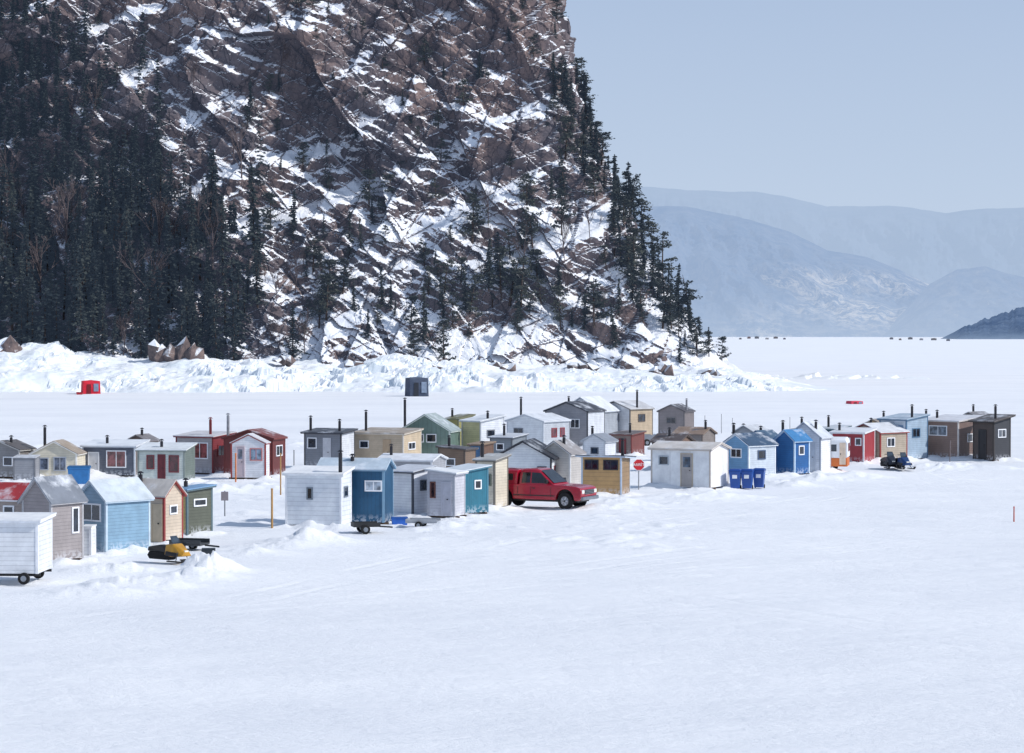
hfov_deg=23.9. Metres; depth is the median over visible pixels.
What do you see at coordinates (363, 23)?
pine tree
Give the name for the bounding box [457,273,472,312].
spruce tree
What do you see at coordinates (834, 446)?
window
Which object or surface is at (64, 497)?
fishing shack
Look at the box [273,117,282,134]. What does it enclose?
pine tree
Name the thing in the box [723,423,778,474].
fishing shack
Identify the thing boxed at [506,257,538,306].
pine tree
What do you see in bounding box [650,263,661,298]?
spruce tree
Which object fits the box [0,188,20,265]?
spruce tree
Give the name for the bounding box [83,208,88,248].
spruce tree
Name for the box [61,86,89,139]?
bare tree
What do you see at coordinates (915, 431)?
window
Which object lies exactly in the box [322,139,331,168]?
spruce tree
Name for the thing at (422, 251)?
pine tree
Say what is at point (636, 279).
pine tree
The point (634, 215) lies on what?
spruce tree
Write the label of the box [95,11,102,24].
pine tree
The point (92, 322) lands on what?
spruce tree
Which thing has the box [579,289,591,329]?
spruce tree
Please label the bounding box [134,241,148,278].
spruce tree
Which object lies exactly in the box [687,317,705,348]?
pine tree
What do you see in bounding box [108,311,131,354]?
bare tree
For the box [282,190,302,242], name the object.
spruce tree
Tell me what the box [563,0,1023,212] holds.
sky
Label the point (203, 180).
spruce tree
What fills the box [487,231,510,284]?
spruce tree
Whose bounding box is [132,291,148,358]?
spruce tree
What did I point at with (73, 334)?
spruce tree
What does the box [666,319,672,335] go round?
spruce tree
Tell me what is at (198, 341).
spruce tree
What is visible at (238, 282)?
spruce tree
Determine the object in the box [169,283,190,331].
spruce tree
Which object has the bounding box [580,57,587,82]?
pine tree
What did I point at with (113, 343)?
spruce tree
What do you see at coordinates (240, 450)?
door
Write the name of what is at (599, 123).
pine tree
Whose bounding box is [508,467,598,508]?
pickup truck
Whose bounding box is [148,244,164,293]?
spruce tree
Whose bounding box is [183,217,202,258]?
spruce tree
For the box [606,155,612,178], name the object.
spruce tree
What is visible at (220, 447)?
window
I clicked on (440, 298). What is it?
spruce tree
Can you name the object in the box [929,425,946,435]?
window
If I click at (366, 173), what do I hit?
pine tree
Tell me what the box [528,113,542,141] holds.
bare tree
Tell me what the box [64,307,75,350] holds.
spruce tree
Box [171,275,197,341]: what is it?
spruce tree
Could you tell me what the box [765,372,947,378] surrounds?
pressure ridge
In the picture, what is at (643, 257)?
spruce tree
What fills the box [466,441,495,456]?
fishing shack
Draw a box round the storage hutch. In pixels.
[12,455,39,479]
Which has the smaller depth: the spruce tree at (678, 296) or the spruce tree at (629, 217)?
the spruce tree at (678, 296)
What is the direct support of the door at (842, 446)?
in the camper
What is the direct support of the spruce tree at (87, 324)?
on the rock cliff
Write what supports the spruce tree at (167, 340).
on the rock cliff
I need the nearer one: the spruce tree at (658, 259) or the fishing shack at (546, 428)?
the fishing shack at (546, 428)
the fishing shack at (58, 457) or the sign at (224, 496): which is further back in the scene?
the fishing shack at (58, 457)
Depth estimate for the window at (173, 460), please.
137.35 m
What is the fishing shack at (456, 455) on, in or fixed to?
on the snow ground
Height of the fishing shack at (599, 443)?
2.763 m
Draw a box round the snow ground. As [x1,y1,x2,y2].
[0,337,1023,752]
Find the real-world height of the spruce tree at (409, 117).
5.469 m
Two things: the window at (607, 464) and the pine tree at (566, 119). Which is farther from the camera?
the pine tree at (566, 119)
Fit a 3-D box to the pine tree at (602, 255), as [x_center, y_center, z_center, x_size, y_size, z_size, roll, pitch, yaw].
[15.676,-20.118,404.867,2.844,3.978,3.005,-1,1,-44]
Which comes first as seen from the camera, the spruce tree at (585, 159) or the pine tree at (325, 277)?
the pine tree at (325, 277)
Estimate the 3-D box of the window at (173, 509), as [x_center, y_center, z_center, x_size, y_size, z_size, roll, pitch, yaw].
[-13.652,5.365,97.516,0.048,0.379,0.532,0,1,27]
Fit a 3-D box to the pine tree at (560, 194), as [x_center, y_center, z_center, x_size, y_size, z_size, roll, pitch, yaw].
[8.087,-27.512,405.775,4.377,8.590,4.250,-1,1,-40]
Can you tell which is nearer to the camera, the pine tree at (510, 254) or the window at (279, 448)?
the window at (279, 448)
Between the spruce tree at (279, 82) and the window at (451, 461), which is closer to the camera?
the window at (451, 461)
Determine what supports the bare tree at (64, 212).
on the rock cliff
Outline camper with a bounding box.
[831,437,849,468]
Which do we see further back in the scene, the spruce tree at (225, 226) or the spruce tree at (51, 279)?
the spruce tree at (225, 226)
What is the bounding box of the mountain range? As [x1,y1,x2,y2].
[624,187,1023,283]
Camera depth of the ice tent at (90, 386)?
346.64 m
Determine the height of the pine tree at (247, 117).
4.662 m
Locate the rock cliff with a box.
[0,0,741,370]
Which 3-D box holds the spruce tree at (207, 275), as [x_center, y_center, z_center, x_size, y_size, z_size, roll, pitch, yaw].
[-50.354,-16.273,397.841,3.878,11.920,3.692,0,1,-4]
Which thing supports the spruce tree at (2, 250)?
on the rock cliff
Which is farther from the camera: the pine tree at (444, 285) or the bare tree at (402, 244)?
the bare tree at (402, 244)
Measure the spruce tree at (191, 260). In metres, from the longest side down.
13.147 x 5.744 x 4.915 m
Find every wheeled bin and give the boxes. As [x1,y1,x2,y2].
[728,469,741,487]
[741,469,753,488]
[753,468,765,487]
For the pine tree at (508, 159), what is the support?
on the rock cliff
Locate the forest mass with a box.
[0,0,271,216]
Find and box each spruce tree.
[0,164,10,242]
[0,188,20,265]
[0,227,15,292]
[0,244,25,330]
[0,246,9,306]
[0,254,26,337]
[0,261,5,339]
[1,277,5,327]
[3,172,24,248]
[12,292,29,344]
[14,171,24,213]
[14,193,46,271]
[15,273,41,345]
[19,151,41,220]
[22,278,59,343]
[24,277,44,342]
[26,187,35,235]
[28,270,55,338]
[29,200,63,285]
[29,216,49,293]
[31,207,63,283]
[38,155,58,198]
[43,283,62,340]
[46,169,62,234]
[47,196,65,264]
[47,284,66,344]
[51,235,61,285]
[57,200,74,271]
[57,241,71,319]
[60,286,86,351]
[61,239,87,327]
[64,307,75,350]
[66,231,104,314]
[67,220,84,277]
[69,276,103,341]
[70,222,95,287]
[74,197,101,273]
[74,293,85,351]
[79,290,91,350]
[79,293,101,348]
[81,217,101,302]
[82,247,106,324]
[83,168,100,232]
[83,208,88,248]
[84,197,94,227]
[87,249,116,333]
[93,155,106,217]
[93,157,120,232]
[96,292,107,350]
[98,213,110,279]
[103,256,131,324]
[107,188,122,233]
[107,245,126,301]
[107,316,120,356]
[110,284,132,342]
[114,155,132,224]
[115,199,136,255]
[115,203,138,277]
[116,225,134,315]
[117,169,139,243]
[120,244,138,304]
[123,187,140,253]
[126,262,164,342]
[127,165,137,222]
[129,300,143,343]
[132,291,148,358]
[133,168,151,252]
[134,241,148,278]
[135,154,152,212]
[135,233,147,286]
[138,257,147,306]
[139,156,163,236]
[142,266,177,354]
[144,207,157,248]
[144,233,170,310]
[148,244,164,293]
[148,246,154,284]
[153,153,166,216]
[155,186,161,219]
[160,181,174,242]
[160,212,181,293]
[160,221,180,303]
[163,180,176,226]
[163,215,179,278]
[163,319,171,347]
[165,237,180,313]
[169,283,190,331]
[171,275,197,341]
[171,291,192,344]
[173,199,187,248]
[174,223,204,304]
[174,232,190,281]
[178,196,209,271]
[179,225,194,284]
[182,298,196,346]
[183,176,191,220]
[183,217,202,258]
[186,201,218,280]
[188,150,220,234]
[188,280,198,321]
[188,285,198,341]
[189,309,202,347]
[190,185,213,266]
[190,316,206,353]
[196,279,208,334]
[197,242,215,307]
[199,206,209,242]
[200,179,206,223]
[203,282,224,359]
[203,306,214,354]
[205,280,217,324]
[207,163,227,218]
[209,212,218,251]
[211,197,240,274]
[211,270,237,345]
[213,193,237,252]
[214,201,246,289]
[214,278,222,318]
[222,266,252,350]
[224,203,252,273]
[225,315,242,360]
[227,259,251,335]
[235,164,266,251]
[239,283,253,337]
[241,257,251,300]
[247,243,269,307]
[250,208,269,270]
[276,72,281,91]
[278,157,283,170]
[281,304,314,358]
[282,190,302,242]
[299,254,309,277]
[319,215,329,239]
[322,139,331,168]
[341,211,355,244]
[349,130,359,139]
[350,281,359,311]
[356,218,365,249]
[358,309,371,337]
[369,199,377,224]
[374,266,386,306]
[385,280,394,309]
[391,299,396,316]
[400,88,405,105]
[403,95,413,124]
[408,286,432,342]
[434,276,446,306]
[437,287,447,318]
[440,63,447,79]
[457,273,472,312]
[475,50,484,78]
[479,237,497,291]
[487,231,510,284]
[503,27,512,56]
[510,274,524,321]
[519,0,527,8]
[546,52,559,86]
[547,58,560,92]
[548,168,558,198]
[551,78,557,97]
[551,257,568,296]
[552,22,557,38]
[554,146,572,198]
[556,60,570,104]
[563,76,582,116]
[564,70,576,110]
[568,104,576,138]
[568,309,573,327]
[575,66,582,93]
[578,107,585,127]
[578,112,595,155]
[578,145,591,181]
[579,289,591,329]
[581,71,597,117]
[581,79,602,127]
[581,145,588,174]
[586,99,598,137]
[587,113,597,144]
[587,123,601,159]
[591,145,603,182]
[601,160,612,190]
[605,154,630,201]
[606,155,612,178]
[606,180,621,223]
[607,193,629,228]
[607,303,621,348]
[608,176,624,220]
[611,224,626,267]
[611,279,623,315]
[620,162,635,202]
[624,254,645,301]
[625,196,636,228]
[631,199,639,219]
[635,217,651,261]
[639,244,648,279]
[644,243,664,293]
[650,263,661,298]
[656,250,663,288]
[665,269,679,315]
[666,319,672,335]
[672,263,682,298]
[673,288,682,314]
[674,336,685,363]
[680,303,686,322]
[683,331,688,346]
[684,292,695,326]
[687,302,696,331]
[697,317,704,337]
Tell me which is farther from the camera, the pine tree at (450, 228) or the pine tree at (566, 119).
the pine tree at (566, 119)
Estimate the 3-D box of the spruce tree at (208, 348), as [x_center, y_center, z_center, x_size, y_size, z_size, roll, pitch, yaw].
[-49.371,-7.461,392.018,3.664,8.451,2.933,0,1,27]
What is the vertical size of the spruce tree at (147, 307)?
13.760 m
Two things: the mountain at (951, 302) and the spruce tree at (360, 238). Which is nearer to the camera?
the spruce tree at (360, 238)
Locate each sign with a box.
[221,491,227,515]
[633,459,643,489]
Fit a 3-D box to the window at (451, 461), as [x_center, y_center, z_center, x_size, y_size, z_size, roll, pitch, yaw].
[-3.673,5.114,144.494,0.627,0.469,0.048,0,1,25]
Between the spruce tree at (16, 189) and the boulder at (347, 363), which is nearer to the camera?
the boulder at (347, 363)
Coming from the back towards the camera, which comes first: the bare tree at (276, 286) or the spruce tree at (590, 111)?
the spruce tree at (590, 111)
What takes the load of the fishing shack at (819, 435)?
on the snow ground
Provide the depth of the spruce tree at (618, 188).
411.55 m
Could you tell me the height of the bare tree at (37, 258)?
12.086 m
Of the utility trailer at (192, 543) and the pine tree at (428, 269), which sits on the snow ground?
the utility trailer at (192, 543)
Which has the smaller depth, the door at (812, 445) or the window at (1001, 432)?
the door at (812, 445)
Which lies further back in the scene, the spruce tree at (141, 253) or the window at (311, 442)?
the spruce tree at (141, 253)
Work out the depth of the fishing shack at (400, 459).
138.89 m
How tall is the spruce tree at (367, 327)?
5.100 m
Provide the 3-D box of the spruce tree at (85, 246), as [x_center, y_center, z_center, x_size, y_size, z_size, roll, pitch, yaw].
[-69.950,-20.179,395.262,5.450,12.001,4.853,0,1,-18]
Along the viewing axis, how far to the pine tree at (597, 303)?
394.12 m
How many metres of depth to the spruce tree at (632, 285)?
399.60 m
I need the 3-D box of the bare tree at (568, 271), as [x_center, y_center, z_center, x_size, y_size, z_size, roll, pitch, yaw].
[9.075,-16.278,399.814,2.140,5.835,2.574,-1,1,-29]
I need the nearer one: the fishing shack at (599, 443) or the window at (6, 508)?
the window at (6, 508)
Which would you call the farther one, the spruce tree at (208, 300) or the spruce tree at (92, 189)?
the spruce tree at (92, 189)
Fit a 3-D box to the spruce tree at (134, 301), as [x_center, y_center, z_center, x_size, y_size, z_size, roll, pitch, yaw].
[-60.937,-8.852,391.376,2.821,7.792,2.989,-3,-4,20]
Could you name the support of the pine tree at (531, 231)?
on the rock cliff
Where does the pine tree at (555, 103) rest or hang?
on the rock cliff
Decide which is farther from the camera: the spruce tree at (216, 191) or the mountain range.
the mountain range
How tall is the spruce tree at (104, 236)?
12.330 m
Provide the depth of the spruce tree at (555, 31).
429.99 m
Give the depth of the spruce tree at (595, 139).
424.94 m
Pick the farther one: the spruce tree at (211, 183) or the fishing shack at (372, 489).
the spruce tree at (211, 183)
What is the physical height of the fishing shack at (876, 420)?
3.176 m
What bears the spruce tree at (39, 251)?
on the rock cliff
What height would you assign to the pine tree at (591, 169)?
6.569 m
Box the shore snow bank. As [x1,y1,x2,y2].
[0,340,842,392]
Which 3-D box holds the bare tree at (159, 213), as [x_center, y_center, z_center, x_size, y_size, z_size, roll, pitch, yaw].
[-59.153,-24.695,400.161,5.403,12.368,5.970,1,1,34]
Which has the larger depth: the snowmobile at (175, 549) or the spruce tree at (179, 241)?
the spruce tree at (179, 241)
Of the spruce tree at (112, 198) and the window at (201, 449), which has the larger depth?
the spruce tree at (112, 198)
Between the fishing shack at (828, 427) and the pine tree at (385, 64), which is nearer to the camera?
the fishing shack at (828, 427)
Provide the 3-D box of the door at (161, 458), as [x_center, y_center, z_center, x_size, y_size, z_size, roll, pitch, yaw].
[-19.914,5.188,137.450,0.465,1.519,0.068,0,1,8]
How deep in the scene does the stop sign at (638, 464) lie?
132.36 m
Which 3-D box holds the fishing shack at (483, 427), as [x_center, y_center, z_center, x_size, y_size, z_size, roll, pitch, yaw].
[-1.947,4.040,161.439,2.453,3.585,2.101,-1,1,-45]
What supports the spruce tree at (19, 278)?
on the rock cliff
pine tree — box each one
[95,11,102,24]
[111,62,123,75]
[240,106,255,129]
[254,171,262,189]
[260,191,284,230]
[263,73,275,91]
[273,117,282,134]
[288,0,304,7]
[295,142,309,169]
[301,236,327,272]
[301,299,316,316]
[302,0,320,9]
[308,285,330,327]
[310,273,345,320]
[312,26,319,38]
[312,258,341,298]
[317,253,323,266]
[322,170,334,190]
[335,257,357,293]
[343,239,355,258]
[356,169,380,207]
[360,16,365,32]
[369,304,383,324]
[373,173,398,217]
[377,55,390,68]
[377,224,390,246]
[398,295,421,328]
[406,329,421,355]
[414,126,420,135]
[415,37,433,65]
[415,239,430,266]
[420,265,438,295]
[426,178,445,199]
[428,318,455,360]
[432,259,458,293]
[433,108,443,128]
[433,138,449,162]
[433,260,443,277]
[439,291,464,326]
[446,224,454,242]
[451,257,469,284]
[455,79,472,105]
[456,271,486,321]
[459,191,491,243]
[464,322,473,339]
[490,246,513,300]
[500,255,535,305]
[502,227,517,258]
[504,150,514,168]
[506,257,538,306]
[508,11,519,30]
[509,308,523,333]
[513,219,526,249]
[516,173,542,222]
[516,211,542,247]
[524,298,536,312]
[525,248,538,273]
[527,33,541,55]
[528,249,548,297]
[530,275,549,304]
[547,95,561,119]
[549,0,568,22]
[550,187,574,235]
[550,285,572,329]
[555,54,569,81]
[555,115,584,159]
[570,57,582,78]
[573,133,591,160]
[576,278,609,327]
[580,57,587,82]
[580,73,594,100]
[581,165,608,201]
[587,157,596,166]
[589,130,614,165]
[592,121,603,142]
[598,244,614,267]
[608,222,623,256]
[613,235,651,276]
[615,236,644,266]
[617,194,634,228]
[620,171,634,194]
[621,174,644,212]
[623,264,643,290]
[624,228,648,258]
[631,280,651,311]
[632,197,656,232]
[637,304,647,322]
[640,219,664,253]
[644,282,678,328]
[649,231,677,270]
[656,261,672,296]
[660,297,685,328]
[671,276,702,314]
[672,311,686,336]
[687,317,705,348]
[687,333,708,356]
[702,331,717,356]
[716,336,731,359]
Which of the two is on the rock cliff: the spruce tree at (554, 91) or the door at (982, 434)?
the spruce tree at (554, 91)
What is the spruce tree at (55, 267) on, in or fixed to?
on the rock cliff
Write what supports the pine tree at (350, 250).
on the rock cliff
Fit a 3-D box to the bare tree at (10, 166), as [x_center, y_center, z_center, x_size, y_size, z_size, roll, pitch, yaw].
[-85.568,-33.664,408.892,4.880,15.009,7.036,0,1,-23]
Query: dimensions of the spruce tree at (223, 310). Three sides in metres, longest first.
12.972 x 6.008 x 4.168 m
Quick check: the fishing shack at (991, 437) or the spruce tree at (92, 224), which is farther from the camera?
the spruce tree at (92, 224)
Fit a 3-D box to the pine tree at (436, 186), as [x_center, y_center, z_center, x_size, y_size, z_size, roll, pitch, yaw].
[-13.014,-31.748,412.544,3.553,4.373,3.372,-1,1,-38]
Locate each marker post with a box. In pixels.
[235,453,236,481]
[271,488,272,527]
[280,453,280,494]
[1013,506,1014,521]
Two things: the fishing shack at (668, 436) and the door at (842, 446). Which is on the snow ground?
the fishing shack at (668, 436)
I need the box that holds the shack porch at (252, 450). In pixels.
[229,433,271,478]
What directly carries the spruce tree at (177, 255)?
on the rock cliff
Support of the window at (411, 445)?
in the fishing shack at (373, 442)
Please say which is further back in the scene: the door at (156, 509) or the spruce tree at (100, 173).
the spruce tree at (100, 173)
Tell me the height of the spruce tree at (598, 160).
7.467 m
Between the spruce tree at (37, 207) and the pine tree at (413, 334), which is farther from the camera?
the spruce tree at (37, 207)
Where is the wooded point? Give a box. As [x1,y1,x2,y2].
[941,307,1023,338]
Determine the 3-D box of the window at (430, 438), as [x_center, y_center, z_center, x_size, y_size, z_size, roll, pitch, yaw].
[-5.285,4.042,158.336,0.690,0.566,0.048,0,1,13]
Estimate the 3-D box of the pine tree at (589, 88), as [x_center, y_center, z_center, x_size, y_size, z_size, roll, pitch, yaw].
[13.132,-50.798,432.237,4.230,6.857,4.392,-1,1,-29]
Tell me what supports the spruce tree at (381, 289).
on the rock cliff
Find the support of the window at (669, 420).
in the fishing shack at (673, 416)
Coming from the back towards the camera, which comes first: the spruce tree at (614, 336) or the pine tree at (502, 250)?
the pine tree at (502, 250)
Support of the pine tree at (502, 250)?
on the rock cliff
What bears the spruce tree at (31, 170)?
on the rock cliff
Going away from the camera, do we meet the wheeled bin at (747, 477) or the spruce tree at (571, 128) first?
the wheeled bin at (747, 477)
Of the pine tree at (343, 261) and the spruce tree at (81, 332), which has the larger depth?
the pine tree at (343, 261)
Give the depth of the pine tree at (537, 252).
401.05 m
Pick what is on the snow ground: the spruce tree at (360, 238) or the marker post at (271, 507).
the marker post at (271, 507)
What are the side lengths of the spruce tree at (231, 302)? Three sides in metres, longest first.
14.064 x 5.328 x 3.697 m
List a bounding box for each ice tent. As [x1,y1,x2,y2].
[81,380,100,393]
[405,377,428,395]
[846,401,862,403]
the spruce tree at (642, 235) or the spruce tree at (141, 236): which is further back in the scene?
the spruce tree at (642, 235)
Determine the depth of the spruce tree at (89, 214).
398.94 m
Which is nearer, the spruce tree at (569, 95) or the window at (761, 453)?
the window at (761, 453)
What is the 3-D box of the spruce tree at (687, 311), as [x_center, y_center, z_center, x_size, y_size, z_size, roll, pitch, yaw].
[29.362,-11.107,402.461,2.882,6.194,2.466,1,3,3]
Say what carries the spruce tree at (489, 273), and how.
on the rock cliff
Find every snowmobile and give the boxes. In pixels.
[147,536,190,562]
[880,452,900,468]
[892,452,915,468]
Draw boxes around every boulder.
[0,335,22,352]
[148,339,176,361]
[176,337,204,359]
[272,354,296,366]
[337,359,363,367]
[430,363,443,368]
[489,362,515,370]
[567,362,599,370]
[649,364,673,375]
[697,368,724,375]
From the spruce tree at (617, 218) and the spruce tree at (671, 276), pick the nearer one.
the spruce tree at (671, 276)
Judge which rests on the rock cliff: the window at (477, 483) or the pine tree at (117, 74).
the pine tree at (117, 74)
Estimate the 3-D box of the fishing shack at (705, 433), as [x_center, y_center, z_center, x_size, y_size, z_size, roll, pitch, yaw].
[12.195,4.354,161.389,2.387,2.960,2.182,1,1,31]
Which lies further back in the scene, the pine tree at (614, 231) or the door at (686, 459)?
the pine tree at (614, 231)
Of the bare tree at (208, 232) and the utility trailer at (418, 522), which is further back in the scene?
the bare tree at (208, 232)
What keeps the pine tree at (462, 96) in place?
on the rock cliff
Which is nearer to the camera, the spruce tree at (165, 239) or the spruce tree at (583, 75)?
the spruce tree at (165, 239)
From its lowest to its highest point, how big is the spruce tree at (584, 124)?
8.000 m
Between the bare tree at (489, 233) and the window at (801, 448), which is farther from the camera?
the bare tree at (489, 233)
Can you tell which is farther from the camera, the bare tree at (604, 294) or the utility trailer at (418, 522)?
the bare tree at (604, 294)
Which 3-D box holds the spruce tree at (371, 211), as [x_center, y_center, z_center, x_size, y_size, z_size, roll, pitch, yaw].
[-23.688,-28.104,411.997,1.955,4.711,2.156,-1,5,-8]
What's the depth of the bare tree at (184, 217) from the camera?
399.77 m
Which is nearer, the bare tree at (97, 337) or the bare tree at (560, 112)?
the bare tree at (97, 337)
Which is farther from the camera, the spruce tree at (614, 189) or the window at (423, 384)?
the spruce tree at (614, 189)
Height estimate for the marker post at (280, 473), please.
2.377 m
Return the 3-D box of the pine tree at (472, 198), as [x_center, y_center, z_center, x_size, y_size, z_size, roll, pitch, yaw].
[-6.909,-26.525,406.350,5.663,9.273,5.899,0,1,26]
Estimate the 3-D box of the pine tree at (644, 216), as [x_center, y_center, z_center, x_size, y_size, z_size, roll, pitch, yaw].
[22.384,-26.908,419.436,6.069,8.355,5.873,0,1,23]
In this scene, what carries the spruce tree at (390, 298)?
on the rock cliff
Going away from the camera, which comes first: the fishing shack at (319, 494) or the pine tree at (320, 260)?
the fishing shack at (319, 494)
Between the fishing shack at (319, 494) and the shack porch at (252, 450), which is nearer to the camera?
the fishing shack at (319, 494)
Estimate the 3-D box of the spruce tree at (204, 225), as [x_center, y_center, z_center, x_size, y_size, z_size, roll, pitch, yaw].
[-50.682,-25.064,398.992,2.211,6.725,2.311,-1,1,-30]
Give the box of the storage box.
[84,524,96,555]
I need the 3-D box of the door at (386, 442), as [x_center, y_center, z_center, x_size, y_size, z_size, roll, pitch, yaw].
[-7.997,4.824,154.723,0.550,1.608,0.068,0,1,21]
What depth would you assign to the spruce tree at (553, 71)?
422.90 m
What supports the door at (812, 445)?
in the fishing shack at (819, 435)
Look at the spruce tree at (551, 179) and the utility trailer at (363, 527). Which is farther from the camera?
the spruce tree at (551, 179)
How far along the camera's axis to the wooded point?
4733.52 m
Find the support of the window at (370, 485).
in the fishing shack at (372, 489)
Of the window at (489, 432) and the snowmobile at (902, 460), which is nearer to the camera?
the snowmobile at (902, 460)
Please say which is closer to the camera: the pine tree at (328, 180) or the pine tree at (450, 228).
the pine tree at (450, 228)
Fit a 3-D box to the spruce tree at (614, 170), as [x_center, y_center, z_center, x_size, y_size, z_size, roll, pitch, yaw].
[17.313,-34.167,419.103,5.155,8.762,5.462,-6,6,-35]
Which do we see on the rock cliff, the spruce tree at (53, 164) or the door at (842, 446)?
the spruce tree at (53, 164)
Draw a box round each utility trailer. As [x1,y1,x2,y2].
[169,538,219,548]
[351,521,392,533]
[405,518,440,526]
[644,434,654,445]
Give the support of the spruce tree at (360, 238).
on the rock cliff
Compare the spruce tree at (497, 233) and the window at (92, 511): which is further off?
the spruce tree at (497, 233)
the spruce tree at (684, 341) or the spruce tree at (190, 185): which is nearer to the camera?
the spruce tree at (684, 341)
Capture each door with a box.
[88,452,98,469]
[151,504,162,541]
[157,454,165,478]
[235,446,244,476]
[323,438,330,456]
[383,439,390,452]
[441,482,450,515]
[619,438,625,453]
[680,453,692,486]
[810,442,815,470]
[839,443,845,464]
[978,430,986,458]
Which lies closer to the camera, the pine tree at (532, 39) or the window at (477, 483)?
the window at (477, 483)
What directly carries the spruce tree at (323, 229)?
on the rock cliff
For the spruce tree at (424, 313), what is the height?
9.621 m
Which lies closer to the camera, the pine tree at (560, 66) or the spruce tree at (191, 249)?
the spruce tree at (191, 249)
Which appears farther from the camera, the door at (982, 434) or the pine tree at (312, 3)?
the pine tree at (312, 3)
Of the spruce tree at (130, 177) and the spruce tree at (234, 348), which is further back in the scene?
the spruce tree at (130, 177)
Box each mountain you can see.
[632,205,928,336]
[882,266,1023,336]
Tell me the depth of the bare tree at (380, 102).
415.93 m
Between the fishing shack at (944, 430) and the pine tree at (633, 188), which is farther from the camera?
the pine tree at (633, 188)
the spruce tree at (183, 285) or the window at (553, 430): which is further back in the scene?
the spruce tree at (183, 285)
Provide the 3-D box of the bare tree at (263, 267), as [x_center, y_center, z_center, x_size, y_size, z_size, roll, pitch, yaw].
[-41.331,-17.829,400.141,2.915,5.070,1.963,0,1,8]
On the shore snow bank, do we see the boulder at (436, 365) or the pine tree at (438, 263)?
the boulder at (436, 365)
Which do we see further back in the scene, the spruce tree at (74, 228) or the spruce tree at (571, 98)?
the spruce tree at (571, 98)
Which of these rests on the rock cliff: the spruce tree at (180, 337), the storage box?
the spruce tree at (180, 337)
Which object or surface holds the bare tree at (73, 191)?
on the rock cliff
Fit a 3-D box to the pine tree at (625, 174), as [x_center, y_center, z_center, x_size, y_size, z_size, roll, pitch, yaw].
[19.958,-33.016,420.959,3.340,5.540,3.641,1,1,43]
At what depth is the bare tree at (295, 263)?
399.28 m
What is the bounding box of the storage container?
[67,465,90,483]
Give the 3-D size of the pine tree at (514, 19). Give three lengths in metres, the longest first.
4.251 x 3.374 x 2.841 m
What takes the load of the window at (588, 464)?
in the fishing shack at (607, 473)
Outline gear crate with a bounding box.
[201,548,214,554]
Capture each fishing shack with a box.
[0,435,36,478]
[0,482,28,511]
[0,512,56,584]
[17,474,88,560]
[28,425,86,475]
[79,435,149,476]
[81,477,154,551]
[128,428,160,441]
[135,439,197,478]
[138,471,187,541]
[173,417,236,473]
[182,478,216,534]
[221,413,287,474]
[281,450,354,524]
[300,415,358,464]
[317,454,396,524]
[355,410,423,457]
[378,444,448,467]
[393,464,436,513]
[402,398,461,453]
[424,467,468,517]
[435,435,477,467]
[445,408,475,445]
[447,463,491,513]
[459,411,505,445]
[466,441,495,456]
[472,441,511,506]
[488,424,528,452]
[500,438,558,470]
[504,397,570,444]
[543,400,606,445]
[543,435,586,483]
[568,396,619,433]
[575,438,635,494]
[580,426,618,454]
[609,390,654,434]
[609,423,646,453]
[647,441,731,488]
[649,427,695,443]
[656,398,695,432]
[671,420,717,441]
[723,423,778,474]
[731,423,768,432]
[754,426,777,438]
[773,420,812,474]
[795,420,833,470]
[823,415,851,431]
[829,422,877,461]
[856,418,909,457]
[865,411,884,422]
[877,404,930,458]
[928,410,982,456]
[962,404,988,414]
[968,404,1015,460]
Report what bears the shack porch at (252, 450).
on the snow ground
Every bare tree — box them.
[0,136,23,220]
[0,169,26,226]
[4,228,15,253]
[14,231,70,299]
[17,201,27,221]
[44,178,100,252]
[48,211,70,283]
[52,33,63,55]
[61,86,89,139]
[61,174,89,235]
[84,80,105,123]
[86,321,102,349]
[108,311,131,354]
[113,239,150,289]
[118,246,177,319]
[134,191,171,255]
[150,331,169,342]
[152,199,190,234]
[169,210,188,252]
[172,174,199,233]
[184,51,202,92]
[185,183,212,224]
[198,202,226,268]
[217,121,269,185]
[258,256,268,281]
[261,270,287,303]
[262,318,279,346]
[279,42,292,71]
[280,247,304,294]
[295,307,314,353]
[371,97,387,109]
[392,236,407,262]
[472,260,488,300]
[474,184,491,225]
[475,225,497,259]
[502,221,541,268]
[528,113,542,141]
[548,215,573,261]
[554,103,565,124]
[562,261,574,288]
[578,190,599,243]
[598,285,610,308]
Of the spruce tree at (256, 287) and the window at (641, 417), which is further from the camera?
the spruce tree at (256, 287)
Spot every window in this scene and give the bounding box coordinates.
[3,457,12,465]
[3,505,13,511]
[40,458,48,469]
[53,457,65,470]
[72,506,78,533]
[84,503,100,521]
[94,384,98,390]
[106,450,125,467]
[146,455,153,468]
[168,455,178,472]
[169,504,177,514]
[193,498,206,506]
[195,442,207,458]
[218,444,223,455]
[250,448,261,460]
[276,445,282,455]
[306,487,312,499]
[307,437,316,448]
[344,486,347,496]
[359,440,368,447]
[365,480,381,491]
[408,442,415,449]
[420,480,426,490]
[421,382,426,392]
[426,434,435,442]
[430,482,435,497]
[446,458,454,465]
[474,480,481,488]
[487,430,494,437]
[489,474,491,485]
[496,443,503,449]
[514,428,522,432]
[551,428,556,436]
[560,427,564,436]
[570,419,579,427]
[584,460,598,469]
[590,447,598,453]
[603,460,617,469]
[638,414,644,421]
[658,456,668,464]
[666,417,675,423]
[730,448,741,457]
[758,450,765,459]
[799,445,804,454]
[831,443,837,451]
[855,438,860,445]
[887,437,894,446]
[912,428,919,437]
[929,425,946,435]
[967,433,972,441]
[998,429,1005,437]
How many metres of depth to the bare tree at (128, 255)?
392.82 m
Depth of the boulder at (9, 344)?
379.04 m
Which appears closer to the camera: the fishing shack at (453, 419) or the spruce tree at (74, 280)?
the fishing shack at (453, 419)
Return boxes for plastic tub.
[391,516,407,524]
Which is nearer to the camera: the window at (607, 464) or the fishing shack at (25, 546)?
the fishing shack at (25, 546)

